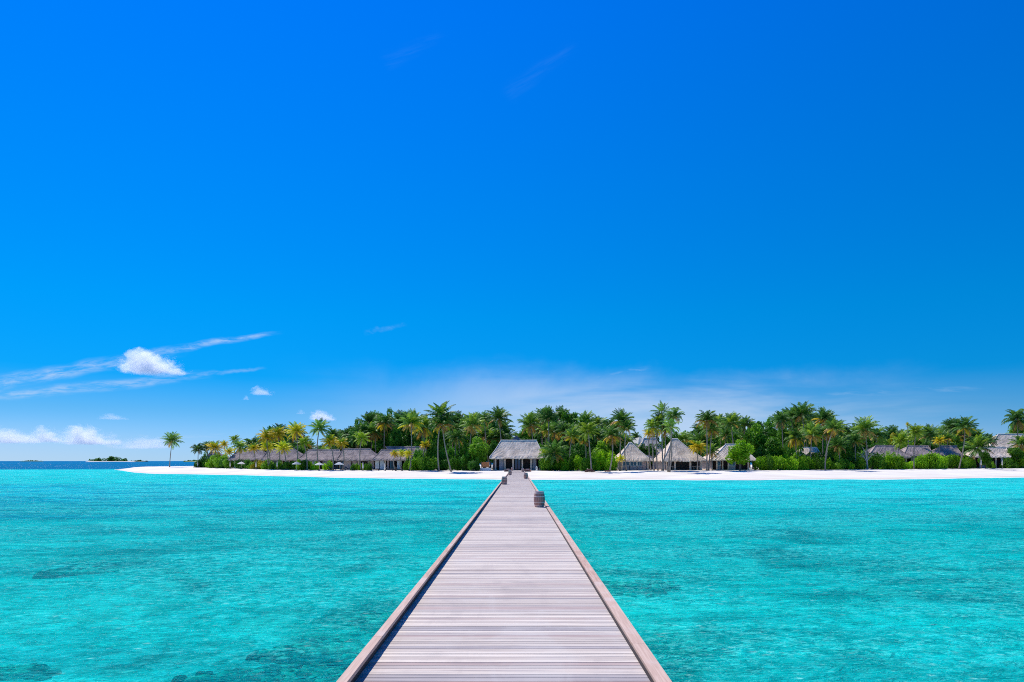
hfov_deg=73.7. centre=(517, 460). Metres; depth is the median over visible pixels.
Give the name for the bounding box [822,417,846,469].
palm tree
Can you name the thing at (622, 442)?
broadleaf tree
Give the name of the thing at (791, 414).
palm tree
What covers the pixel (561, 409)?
palm tree
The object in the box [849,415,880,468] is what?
palm tree
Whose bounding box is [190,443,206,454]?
palm tree
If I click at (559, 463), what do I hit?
shrub
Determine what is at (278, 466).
shrub
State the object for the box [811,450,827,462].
shrub
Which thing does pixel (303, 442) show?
palm tree
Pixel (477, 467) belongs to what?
shrub
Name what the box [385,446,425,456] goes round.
bungalow
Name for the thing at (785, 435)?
broadleaf tree
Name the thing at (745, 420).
palm tree
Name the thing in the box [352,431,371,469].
palm tree
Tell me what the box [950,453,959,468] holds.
shrub
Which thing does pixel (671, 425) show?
palm tree
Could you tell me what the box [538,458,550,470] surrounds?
shrub
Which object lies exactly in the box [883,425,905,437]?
palm tree
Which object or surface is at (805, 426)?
palm tree
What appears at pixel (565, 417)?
broadleaf tree
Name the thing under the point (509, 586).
pier
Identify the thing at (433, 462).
shrub
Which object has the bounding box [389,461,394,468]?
door
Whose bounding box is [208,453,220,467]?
shrub
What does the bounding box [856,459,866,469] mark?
shrub
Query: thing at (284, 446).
palm tree
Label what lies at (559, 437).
palm tree
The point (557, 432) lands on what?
palm tree
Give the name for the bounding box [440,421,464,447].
palm tree
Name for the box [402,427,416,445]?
broadleaf tree
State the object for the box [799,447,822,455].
bungalow
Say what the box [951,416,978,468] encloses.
palm tree
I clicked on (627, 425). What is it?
palm tree
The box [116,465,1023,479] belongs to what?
beach
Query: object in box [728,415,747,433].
palm tree
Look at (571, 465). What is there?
shrub
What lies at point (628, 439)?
palm tree
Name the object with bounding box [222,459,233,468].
shrub
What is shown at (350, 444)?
palm tree
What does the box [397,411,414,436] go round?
broadleaf tree
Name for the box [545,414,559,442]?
broadleaf tree
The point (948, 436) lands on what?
palm tree
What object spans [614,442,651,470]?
restaurant
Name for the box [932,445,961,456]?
villa
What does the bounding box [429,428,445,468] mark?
broadleaf tree
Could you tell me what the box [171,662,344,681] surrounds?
coral patch
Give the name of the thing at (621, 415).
palm tree
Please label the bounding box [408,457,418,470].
shrub
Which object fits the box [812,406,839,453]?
palm tree
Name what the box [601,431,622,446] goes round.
palm tree
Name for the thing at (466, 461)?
shrub
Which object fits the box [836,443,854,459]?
broadleaf tree
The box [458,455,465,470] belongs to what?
shrub
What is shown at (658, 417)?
palm tree
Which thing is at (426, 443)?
palm tree
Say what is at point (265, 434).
palm tree
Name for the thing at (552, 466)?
shrub
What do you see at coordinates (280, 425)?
palm tree
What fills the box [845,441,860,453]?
understorey tree
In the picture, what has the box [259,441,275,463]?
palm tree
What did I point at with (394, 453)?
palm tree
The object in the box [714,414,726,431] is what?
palm tree
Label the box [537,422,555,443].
palm tree
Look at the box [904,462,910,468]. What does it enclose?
shrub
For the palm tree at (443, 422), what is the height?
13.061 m
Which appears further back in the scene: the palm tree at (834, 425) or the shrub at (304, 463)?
the shrub at (304, 463)
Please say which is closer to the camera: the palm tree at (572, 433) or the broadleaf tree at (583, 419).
the palm tree at (572, 433)
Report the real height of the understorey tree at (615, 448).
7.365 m
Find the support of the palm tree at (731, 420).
on the beach
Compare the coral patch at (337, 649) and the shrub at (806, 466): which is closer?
the coral patch at (337, 649)
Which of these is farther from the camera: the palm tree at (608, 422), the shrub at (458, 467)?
the palm tree at (608, 422)
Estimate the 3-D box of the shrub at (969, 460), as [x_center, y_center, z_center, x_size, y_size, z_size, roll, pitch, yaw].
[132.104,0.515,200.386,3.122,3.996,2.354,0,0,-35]
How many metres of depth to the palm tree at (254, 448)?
191.18 m
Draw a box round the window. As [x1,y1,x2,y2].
[630,461,636,465]
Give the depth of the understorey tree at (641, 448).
177.06 m
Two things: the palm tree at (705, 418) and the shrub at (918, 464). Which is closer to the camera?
the palm tree at (705, 418)
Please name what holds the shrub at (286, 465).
on the beach
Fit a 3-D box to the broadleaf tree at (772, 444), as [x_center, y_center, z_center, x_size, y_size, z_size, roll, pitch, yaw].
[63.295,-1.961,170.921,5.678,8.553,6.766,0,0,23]
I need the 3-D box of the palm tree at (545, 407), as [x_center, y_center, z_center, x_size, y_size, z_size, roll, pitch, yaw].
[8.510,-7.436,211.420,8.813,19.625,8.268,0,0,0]
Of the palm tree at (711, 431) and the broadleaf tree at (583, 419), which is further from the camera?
the broadleaf tree at (583, 419)
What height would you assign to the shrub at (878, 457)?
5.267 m
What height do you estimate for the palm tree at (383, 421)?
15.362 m
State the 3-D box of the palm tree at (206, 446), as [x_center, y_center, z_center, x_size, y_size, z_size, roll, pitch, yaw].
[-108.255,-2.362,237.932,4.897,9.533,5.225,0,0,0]
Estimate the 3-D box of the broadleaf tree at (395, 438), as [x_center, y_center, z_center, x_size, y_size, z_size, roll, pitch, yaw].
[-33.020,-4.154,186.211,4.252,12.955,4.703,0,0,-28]
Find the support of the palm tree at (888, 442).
on the beach
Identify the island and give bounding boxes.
[87,456,134,461]
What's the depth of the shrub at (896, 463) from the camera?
182.50 m
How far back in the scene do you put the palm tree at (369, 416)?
205.54 m
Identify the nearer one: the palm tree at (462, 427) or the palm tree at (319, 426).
the palm tree at (319, 426)
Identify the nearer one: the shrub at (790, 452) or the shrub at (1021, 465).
the shrub at (790, 452)
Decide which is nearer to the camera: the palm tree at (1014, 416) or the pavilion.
the pavilion
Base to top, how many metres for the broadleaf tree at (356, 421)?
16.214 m
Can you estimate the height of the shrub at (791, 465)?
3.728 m
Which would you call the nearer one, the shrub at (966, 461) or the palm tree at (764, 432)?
the palm tree at (764, 432)
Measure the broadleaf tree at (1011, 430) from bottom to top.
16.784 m
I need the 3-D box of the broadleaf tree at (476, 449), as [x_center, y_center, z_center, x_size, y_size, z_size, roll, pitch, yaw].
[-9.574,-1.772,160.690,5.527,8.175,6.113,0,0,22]
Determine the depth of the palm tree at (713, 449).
160.70 m
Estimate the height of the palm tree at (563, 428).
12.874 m
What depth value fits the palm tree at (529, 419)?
172.82 m
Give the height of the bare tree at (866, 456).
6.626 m
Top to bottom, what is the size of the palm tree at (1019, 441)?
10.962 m
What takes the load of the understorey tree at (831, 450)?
on the beach
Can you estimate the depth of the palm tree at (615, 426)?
196.18 m
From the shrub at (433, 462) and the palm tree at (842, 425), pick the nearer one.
the shrub at (433, 462)
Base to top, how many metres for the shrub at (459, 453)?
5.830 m
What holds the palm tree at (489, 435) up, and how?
on the beach
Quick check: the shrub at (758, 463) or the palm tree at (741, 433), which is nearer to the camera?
the shrub at (758, 463)
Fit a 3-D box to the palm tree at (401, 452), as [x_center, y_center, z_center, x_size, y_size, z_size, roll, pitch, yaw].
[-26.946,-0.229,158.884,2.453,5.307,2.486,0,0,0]
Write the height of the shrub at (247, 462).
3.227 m
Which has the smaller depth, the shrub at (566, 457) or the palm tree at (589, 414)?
the shrub at (566, 457)
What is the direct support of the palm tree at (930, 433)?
on the beach
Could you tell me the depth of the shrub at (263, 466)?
184.04 m
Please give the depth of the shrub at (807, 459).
170.62 m
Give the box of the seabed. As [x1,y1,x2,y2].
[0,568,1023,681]
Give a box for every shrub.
[194,456,204,466]
[202,456,210,467]
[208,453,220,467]
[212,455,228,467]
[218,458,227,467]
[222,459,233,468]
[233,459,243,468]
[244,459,250,468]
[250,459,258,468]
[260,458,273,468]
[274,460,282,469]
[283,460,291,469]
[290,461,296,469]
[295,459,301,469]
[301,459,308,469]
[312,461,318,469]
[327,460,332,469]
[366,463,371,469]
[402,456,410,469]
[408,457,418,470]
[413,448,422,459]
[416,456,429,470]
[426,456,439,469]
[437,459,443,469]
[439,446,446,460]
[441,459,447,469]
[444,445,457,460]
[448,456,456,470]
[453,448,462,469]
[456,458,461,470]
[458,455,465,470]
[463,455,471,470]
[467,460,475,470]
[474,457,480,470]
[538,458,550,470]
[550,460,559,470]
[554,460,562,470]
[558,448,570,461]
[560,458,568,470]
[568,449,578,467]
[568,456,573,470]
[573,455,582,470]
[579,457,590,470]
[586,457,596,468]
[592,453,600,470]
[593,449,604,470]
[603,451,618,470]
[752,444,769,461]
[752,456,763,469]
[761,455,766,469]
[764,454,773,469]
[767,456,783,469]
[776,446,786,468]
[776,455,786,469]
[782,456,798,469]
[786,446,797,457]
[789,452,804,469]
[796,445,806,459]
[799,457,808,469]
[801,455,810,469]
[806,452,817,458]
[807,457,816,469]
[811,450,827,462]
[814,456,824,469]
[821,451,835,462]
[826,458,835,469]
[833,453,840,460]
[835,458,845,469]
[836,453,854,462]
[842,458,849,469]
[846,462,854,469]
[852,459,859,468]
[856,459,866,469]
[857,449,871,468]
[868,455,876,468]
[871,451,882,468]
[880,452,887,468]
[885,451,892,468]
[886,452,900,468]
[893,454,904,466]
[900,459,905,468]
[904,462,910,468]
[906,460,916,468]
[914,456,927,468]
[915,454,928,468]
[925,451,939,468]
[928,453,944,468]
[941,455,948,468]
[947,454,955,468]
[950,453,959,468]
[956,458,967,468]
[962,458,968,468]
[965,457,971,468]
[968,458,976,468]
[999,457,1018,467]
[1006,457,1020,467]
[1017,455,1023,467]
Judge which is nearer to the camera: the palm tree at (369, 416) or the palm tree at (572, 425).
the palm tree at (572, 425)
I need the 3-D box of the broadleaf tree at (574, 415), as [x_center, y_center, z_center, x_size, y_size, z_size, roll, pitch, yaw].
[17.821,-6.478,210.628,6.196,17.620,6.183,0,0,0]
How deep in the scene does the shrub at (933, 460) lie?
189.31 m
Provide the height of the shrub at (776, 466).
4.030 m
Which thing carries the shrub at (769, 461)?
on the beach
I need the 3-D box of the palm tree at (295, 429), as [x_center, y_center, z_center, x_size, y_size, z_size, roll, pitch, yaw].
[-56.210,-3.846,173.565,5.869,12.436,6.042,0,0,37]
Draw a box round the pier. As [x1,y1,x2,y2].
[336,470,671,681]
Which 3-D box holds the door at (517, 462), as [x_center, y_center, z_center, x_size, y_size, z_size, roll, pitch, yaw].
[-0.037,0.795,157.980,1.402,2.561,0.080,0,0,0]
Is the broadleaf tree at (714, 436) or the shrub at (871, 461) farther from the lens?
the broadleaf tree at (714, 436)
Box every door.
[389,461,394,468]
[515,459,520,469]
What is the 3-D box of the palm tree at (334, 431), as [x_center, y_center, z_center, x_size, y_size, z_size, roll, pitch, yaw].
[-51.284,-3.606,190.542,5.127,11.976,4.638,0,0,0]
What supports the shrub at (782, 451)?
on the beach
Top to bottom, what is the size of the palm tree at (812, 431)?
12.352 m
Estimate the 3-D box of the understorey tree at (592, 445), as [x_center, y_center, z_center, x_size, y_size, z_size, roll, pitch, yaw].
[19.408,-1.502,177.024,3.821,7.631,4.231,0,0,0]
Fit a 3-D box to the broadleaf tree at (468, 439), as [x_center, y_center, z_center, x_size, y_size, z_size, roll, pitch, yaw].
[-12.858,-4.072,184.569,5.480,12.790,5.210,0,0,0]
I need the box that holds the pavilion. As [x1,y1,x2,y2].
[489,435,545,470]
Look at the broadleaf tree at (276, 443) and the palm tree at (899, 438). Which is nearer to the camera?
the palm tree at (899, 438)
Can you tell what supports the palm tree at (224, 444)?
on the beach
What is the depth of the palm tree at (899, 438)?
186.91 m
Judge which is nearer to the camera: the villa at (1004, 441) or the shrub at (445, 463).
the shrub at (445, 463)
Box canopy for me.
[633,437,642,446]
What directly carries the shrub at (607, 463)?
on the beach
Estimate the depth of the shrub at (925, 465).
188.41 m
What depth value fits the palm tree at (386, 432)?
189.21 m
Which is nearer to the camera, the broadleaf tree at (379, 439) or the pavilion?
the pavilion
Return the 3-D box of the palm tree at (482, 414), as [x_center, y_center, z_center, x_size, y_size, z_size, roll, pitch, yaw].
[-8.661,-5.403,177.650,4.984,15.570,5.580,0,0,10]
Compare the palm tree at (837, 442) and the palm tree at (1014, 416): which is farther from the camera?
the palm tree at (1014, 416)
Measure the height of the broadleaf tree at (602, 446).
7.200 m
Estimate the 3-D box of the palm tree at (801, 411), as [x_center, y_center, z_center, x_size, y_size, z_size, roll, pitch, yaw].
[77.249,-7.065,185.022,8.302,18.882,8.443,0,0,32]
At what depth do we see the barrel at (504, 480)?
60.80 m
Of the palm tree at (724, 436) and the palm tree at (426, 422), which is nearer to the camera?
the palm tree at (426, 422)
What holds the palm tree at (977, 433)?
on the beach
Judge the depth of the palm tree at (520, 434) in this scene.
197.61 m
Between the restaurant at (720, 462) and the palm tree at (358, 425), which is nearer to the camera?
the restaurant at (720, 462)
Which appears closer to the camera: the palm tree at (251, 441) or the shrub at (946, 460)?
the shrub at (946, 460)
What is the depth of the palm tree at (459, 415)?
194.20 m
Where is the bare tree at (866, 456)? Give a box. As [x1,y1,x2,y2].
[857,445,875,468]
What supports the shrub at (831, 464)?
on the beach
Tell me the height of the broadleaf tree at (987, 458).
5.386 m
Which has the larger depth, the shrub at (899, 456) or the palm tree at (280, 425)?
the palm tree at (280, 425)
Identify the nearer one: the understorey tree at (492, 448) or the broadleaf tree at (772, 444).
the broadleaf tree at (772, 444)
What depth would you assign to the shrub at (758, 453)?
169.49 m
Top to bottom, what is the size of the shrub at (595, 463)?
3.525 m
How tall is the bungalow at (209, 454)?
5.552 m
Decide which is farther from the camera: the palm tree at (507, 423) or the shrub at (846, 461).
the palm tree at (507, 423)
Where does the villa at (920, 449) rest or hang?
on the beach
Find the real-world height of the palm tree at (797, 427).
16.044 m
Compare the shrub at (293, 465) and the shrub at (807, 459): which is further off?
the shrub at (293, 465)
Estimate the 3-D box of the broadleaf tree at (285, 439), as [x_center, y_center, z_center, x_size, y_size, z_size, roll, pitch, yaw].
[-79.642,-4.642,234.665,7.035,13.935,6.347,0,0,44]
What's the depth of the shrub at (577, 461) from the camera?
155.47 m
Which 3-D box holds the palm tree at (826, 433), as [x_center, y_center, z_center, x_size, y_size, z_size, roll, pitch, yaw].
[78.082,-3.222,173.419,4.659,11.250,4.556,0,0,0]
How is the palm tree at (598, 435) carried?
on the beach
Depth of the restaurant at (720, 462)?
165.20 m
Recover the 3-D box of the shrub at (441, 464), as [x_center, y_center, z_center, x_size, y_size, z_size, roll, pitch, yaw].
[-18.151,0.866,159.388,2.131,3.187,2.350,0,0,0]
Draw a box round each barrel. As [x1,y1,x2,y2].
[501,476,506,484]
[534,491,544,506]
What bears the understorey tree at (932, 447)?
on the beach
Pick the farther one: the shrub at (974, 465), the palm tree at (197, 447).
the palm tree at (197, 447)
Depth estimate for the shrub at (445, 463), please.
158.72 m
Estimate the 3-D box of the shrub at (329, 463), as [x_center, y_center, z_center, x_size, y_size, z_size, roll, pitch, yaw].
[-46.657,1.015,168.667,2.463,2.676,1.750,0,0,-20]
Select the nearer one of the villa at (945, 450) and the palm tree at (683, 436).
the palm tree at (683, 436)
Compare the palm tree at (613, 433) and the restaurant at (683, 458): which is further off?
the restaurant at (683, 458)
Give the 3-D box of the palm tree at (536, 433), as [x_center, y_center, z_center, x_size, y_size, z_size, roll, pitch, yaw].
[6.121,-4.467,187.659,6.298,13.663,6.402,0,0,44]
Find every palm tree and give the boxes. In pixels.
[160,431,184,466]
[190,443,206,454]
[201,441,210,452]
[205,440,223,453]
[219,440,229,448]
[222,447,234,456]
[229,435,241,452]
[231,440,248,460]
[243,436,259,448]
[246,442,259,462]
[257,427,273,465]
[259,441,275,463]
[267,426,286,459]
[272,423,288,437]
[274,440,292,469]
[284,421,307,458]
[284,427,308,443]
[288,440,298,445]
[292,435,313,450]
[298,436,311,469]
[305,440,316,449]
[307,418,331,462]
[314,443,325,448]
[319,433,337,469]
[324,427,340,448]
[334,437,348,469]
[337,438,359,449]
[345,431,365,447]
[352,421,369,445]
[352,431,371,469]
[358,411,378,442]
[358,421,379,449]
[363,423,386,452]
[373,413,396,448]
[380,421,401,435]
[389,450,399,470]
[392,409,406,427]
[396,408,426,470]
[397,449,405,470]
[403,449,412,470]
[410,427,429,443]
[412,416,433,453]
[420,439,430,456]
[423,400,458,470]
[428,413,454,471]
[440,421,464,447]
[445,422,468,447]
[445,429,469,456]
[449,410,465,423]
[459,412,486,443]
[475,424,493,467]
[477,410,492,467]
[482,428,502,444]
[484,406,512,439]
[491,428,510,441]
[496,420,514,431]
[501,425,516,439]
[511,431,534,439]
[517,411,542,439]
[529,422,549,446]
[534,405,555,445]
[535,406,560,456]
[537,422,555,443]
[537,439,570,470]
[543,420,560,441]
[550,421,566,440]
[553,405,572,421]
[553,421,570,441]
[561,426,582,455]
[565,421,579,444]
[574,410,595,423]
[576,421,601,468]
[576,434,591,457]
[589,427,604,445]
[593,415,606,437]
[600,418,615,427]
[601,425,624,471]
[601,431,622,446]
[607,420,624,433]
[609,408,634,470]
[615,419,636,470]
[616,455,625,470]
[622,433,636,445]
[631,432,641,438]
[642,428,654,470]
[644,418,662,470]
[649,400,671,470]
[651,412,666,470]
[656,426,673,470]
[661,418,681,471]
[663,407,684,471]
[673,430,692,443]
[687,430,713,445]
[687,440,705,469]
[689,423,705,434]
[695,410,720,469]
[701,421,721,470]
[704,443,720,469]
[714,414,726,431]
[715,424,738,443]
[719,411,743,443]
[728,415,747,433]
[736,415,755,433]
[737,428,748,438]
[761,426,771,437]
[771,410,792,445]
[782,407,803,447]
[784,428,809,469]
[785,400,818,446]
[786,419,807,446]
[797,421,818,446]
[800,422,826,458]
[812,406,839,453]
[818,426,833,460]
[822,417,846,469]
[827,434,850,460]
[830,419,850,434]
[832,432,852,440]
[844,426,854,437]
[846,433,863,460]
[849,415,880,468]
[855,432,872,444]
[868,425,889,442]
[878,438,895,444]
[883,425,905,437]
[890,431,912,455]
[904,423,926,468]
[909,437,928,444]
[918,424,945,448]
[932,434,946,456]
[939,422,957,434]
[940,417,960,441]
[940,431,955,444]
[943,429,971,440]
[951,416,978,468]
[959,433,994,468]
[962,428,983,442]
[983,433,1000,446]
[1001,408,1023,446]
[1007,434,1023,450]
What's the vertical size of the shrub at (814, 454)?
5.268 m
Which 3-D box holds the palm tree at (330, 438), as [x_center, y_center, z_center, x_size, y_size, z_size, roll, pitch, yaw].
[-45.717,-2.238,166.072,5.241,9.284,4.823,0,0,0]
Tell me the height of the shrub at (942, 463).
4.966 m
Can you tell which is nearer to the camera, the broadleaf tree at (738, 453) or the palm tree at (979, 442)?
the broadleaf tree at (738, 453)
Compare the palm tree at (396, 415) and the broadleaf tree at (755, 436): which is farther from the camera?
the palm tree at (396, 415)
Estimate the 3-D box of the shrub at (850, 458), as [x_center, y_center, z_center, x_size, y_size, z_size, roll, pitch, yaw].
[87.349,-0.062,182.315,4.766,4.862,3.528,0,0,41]
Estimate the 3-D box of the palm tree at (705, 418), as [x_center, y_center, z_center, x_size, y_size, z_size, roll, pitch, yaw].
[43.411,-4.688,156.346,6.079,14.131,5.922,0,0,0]
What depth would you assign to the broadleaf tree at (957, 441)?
223.80 m
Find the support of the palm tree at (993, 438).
on the beach
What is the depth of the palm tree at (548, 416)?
170.64 m
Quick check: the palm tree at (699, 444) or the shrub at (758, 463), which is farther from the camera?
the shrub at (758, 463)
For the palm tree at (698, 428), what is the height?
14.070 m
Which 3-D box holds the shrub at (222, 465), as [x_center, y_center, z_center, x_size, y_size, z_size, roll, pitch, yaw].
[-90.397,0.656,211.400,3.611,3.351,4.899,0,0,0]
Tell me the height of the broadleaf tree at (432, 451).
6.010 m
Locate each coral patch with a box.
[0,663,61,680]
[32,568,125,578]
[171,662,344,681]
[245,636,364,664]
[347,611,392,626]
[602,579,680,596]
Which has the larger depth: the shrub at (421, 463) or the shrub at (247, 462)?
the shrub at (247, 462)
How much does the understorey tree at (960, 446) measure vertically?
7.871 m
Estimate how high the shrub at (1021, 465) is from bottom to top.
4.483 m
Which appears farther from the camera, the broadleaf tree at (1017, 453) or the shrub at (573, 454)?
the broadleaf tree at (1017, 453)
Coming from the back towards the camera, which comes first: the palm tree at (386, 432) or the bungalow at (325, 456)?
the palm tree at (386, 432)
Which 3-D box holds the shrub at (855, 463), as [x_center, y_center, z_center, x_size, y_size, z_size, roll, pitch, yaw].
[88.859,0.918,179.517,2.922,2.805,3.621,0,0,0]
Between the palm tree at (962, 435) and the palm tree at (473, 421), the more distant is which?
the palm tree at (962, 435)
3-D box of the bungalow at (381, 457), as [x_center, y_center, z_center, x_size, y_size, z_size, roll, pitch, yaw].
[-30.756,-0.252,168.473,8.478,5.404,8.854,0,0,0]
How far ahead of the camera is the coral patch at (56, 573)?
30.31 m
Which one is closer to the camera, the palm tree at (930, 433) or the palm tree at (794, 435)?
the palm tree at (794, 435)
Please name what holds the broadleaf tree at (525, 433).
on the beach
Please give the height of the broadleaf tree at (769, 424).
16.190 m
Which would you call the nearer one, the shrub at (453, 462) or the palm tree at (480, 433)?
the shrub at (453, 462)
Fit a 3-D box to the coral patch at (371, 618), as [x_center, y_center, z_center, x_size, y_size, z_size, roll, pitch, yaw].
[-4.113,5.003,21.917,2.454,0.194,1.784,0,0,0]
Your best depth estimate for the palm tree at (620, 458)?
153.84 m
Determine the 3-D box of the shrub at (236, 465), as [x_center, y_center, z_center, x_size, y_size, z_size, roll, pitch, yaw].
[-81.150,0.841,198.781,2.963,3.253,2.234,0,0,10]
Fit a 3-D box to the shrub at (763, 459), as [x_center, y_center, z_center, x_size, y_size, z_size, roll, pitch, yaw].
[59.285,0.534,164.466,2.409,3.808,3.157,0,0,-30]
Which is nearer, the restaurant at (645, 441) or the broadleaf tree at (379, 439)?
the restaurant at (645, 441)
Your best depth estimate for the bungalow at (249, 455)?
204.34 m
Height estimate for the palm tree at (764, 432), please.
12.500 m
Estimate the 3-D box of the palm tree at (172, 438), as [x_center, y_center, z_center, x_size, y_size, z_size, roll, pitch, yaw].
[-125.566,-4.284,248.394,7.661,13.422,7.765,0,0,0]
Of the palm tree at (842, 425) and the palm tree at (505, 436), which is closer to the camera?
the palm tree at (505, 436)
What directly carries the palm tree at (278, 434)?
on the beach
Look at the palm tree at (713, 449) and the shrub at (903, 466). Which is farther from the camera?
the shrub at (903, 466)
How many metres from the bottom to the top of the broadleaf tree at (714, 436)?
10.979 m
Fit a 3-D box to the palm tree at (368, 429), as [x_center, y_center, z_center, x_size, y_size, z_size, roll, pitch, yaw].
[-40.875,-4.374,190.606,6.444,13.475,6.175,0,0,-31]
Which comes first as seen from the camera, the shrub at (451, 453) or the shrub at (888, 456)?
the shrub at (451, 453)
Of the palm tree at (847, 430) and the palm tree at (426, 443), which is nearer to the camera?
the palm tree at (426, 443)
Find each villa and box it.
[865,445,911,467]
[900,445,933,468]
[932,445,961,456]
[965,434,1023,467]
[965,447,1011,467]
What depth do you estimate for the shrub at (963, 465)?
195.71 m
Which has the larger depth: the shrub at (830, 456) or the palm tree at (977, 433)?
the palm tree at (977, 433)
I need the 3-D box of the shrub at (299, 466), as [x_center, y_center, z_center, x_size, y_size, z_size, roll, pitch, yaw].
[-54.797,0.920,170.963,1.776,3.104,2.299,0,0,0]
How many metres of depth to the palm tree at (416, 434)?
186.41 m
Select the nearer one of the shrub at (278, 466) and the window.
the window
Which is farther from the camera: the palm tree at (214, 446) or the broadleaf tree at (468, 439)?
the palm tree at (214, 446)
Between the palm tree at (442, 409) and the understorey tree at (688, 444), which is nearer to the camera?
the palm tree at (442, 409)
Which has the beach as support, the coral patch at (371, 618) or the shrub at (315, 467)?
the shrub at (315, 467)
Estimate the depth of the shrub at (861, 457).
187.48 m
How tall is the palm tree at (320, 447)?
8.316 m
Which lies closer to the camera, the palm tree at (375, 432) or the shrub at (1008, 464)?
the palm tree at (375, 432)
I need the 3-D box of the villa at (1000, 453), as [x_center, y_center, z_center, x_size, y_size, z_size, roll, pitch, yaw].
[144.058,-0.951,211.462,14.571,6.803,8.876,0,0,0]
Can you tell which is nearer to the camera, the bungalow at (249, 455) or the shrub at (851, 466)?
the shrub at (851, 466)
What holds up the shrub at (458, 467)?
on the beach
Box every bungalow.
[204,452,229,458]
[228,449,266,467]
[261,448,302,464]
[298,449,340,469]
[336,448,377,469]
[372,449,408,469]
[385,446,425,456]
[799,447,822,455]
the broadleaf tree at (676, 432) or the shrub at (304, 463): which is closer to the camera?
the shrub at (304, 463)
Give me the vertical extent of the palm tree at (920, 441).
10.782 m
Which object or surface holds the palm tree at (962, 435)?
on the beach
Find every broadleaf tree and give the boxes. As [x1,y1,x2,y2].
[271,438,281,447]
[282,427,291,442]
[350,417,367,446]
[372,413,388,447]
[384,408,394,444]
[388,423,403,445]
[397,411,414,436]
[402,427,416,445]
[424,445,439,458]
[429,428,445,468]
[461,424,476,449]
[461,443,469,455]
[464,436,489,463]
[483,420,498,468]
[521,423,534,439]
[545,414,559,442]
[561,410,574,441]
[570,412,577,423]
[571,443,587,468]
[574,414,595,443]
[591,440,610,458]
[618,436,626,446]
[659,435,670,447]
[667,431,677,441]
[705,434,717,444]
[718,436,727,446]
[725,439,754,470]
[727,429,740,443]
[742,423,766,469]
[762,416,779,436]
[762,436,782,458]
[776,426,791,445]
[812,431,827,455]
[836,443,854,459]
[862,437,873,446]
[952,435,963,444]
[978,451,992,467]
[1006,421,1023,433]
[1006,447,1023,463]
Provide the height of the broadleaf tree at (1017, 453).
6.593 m
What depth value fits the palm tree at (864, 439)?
208.79 m
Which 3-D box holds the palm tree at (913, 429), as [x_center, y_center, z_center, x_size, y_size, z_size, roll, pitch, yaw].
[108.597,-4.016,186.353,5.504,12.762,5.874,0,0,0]
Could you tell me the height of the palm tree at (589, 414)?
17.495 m
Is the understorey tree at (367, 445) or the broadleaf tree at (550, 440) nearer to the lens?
the understorey tree at (367, 445)
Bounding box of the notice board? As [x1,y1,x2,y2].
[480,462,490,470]
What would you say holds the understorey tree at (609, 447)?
on the beach
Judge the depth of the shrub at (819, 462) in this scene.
170.47 m
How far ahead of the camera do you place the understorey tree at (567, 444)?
174.23 m
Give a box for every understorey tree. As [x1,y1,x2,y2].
[294,445,304,453]
[361,442,373,450]
[377,438,388,450]
[450,442,463,454]
[486,439,497,469]
[562,441,571,454]
[587,441,595,456]
[606,442,618,450]
[611,443,622,455]
[637,443,647,454]
[645,443,657,468]
[683,441,699,454]
[709,439,718,448]
[827,442,835,457]
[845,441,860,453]
[920,442,935,449]
[957,444,966,452]
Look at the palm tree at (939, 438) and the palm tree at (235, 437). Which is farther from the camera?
the palm tree at (235, 437)
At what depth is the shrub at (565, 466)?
154.39 m
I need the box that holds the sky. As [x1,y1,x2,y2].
[0,0,1023,460]
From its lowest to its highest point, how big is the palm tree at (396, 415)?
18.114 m
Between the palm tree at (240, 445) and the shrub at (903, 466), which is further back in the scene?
the palm tree at (240, 445)
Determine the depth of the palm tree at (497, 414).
171.06 m
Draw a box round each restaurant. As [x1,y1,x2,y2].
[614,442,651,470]
[639,438,661,469]
[652,438,705,469]
[702,444,755,469]
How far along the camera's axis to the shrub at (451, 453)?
166.00 m
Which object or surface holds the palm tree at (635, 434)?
on the beach
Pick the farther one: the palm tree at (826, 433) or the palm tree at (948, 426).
the palm tree at (948, 426)
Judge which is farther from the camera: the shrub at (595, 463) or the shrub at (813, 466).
the shrub at (813, 466)
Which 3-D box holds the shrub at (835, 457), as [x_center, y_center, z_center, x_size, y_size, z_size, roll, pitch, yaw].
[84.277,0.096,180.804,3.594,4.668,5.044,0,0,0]
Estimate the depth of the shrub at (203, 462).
231.93 m
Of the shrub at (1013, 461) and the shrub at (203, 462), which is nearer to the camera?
the shrub at (1013, 461)
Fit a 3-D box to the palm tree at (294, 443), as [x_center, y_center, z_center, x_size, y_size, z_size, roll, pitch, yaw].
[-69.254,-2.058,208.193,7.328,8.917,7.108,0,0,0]
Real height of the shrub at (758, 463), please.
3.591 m
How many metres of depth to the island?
2289.62 m
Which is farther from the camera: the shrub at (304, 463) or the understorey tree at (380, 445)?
the understorey tree at (380, 445)
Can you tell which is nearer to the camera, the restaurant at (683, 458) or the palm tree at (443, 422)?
the palm tree at (443, 422)
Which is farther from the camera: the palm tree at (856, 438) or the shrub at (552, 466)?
the palm tree at (856, 438)
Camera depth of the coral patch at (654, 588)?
26.82 m

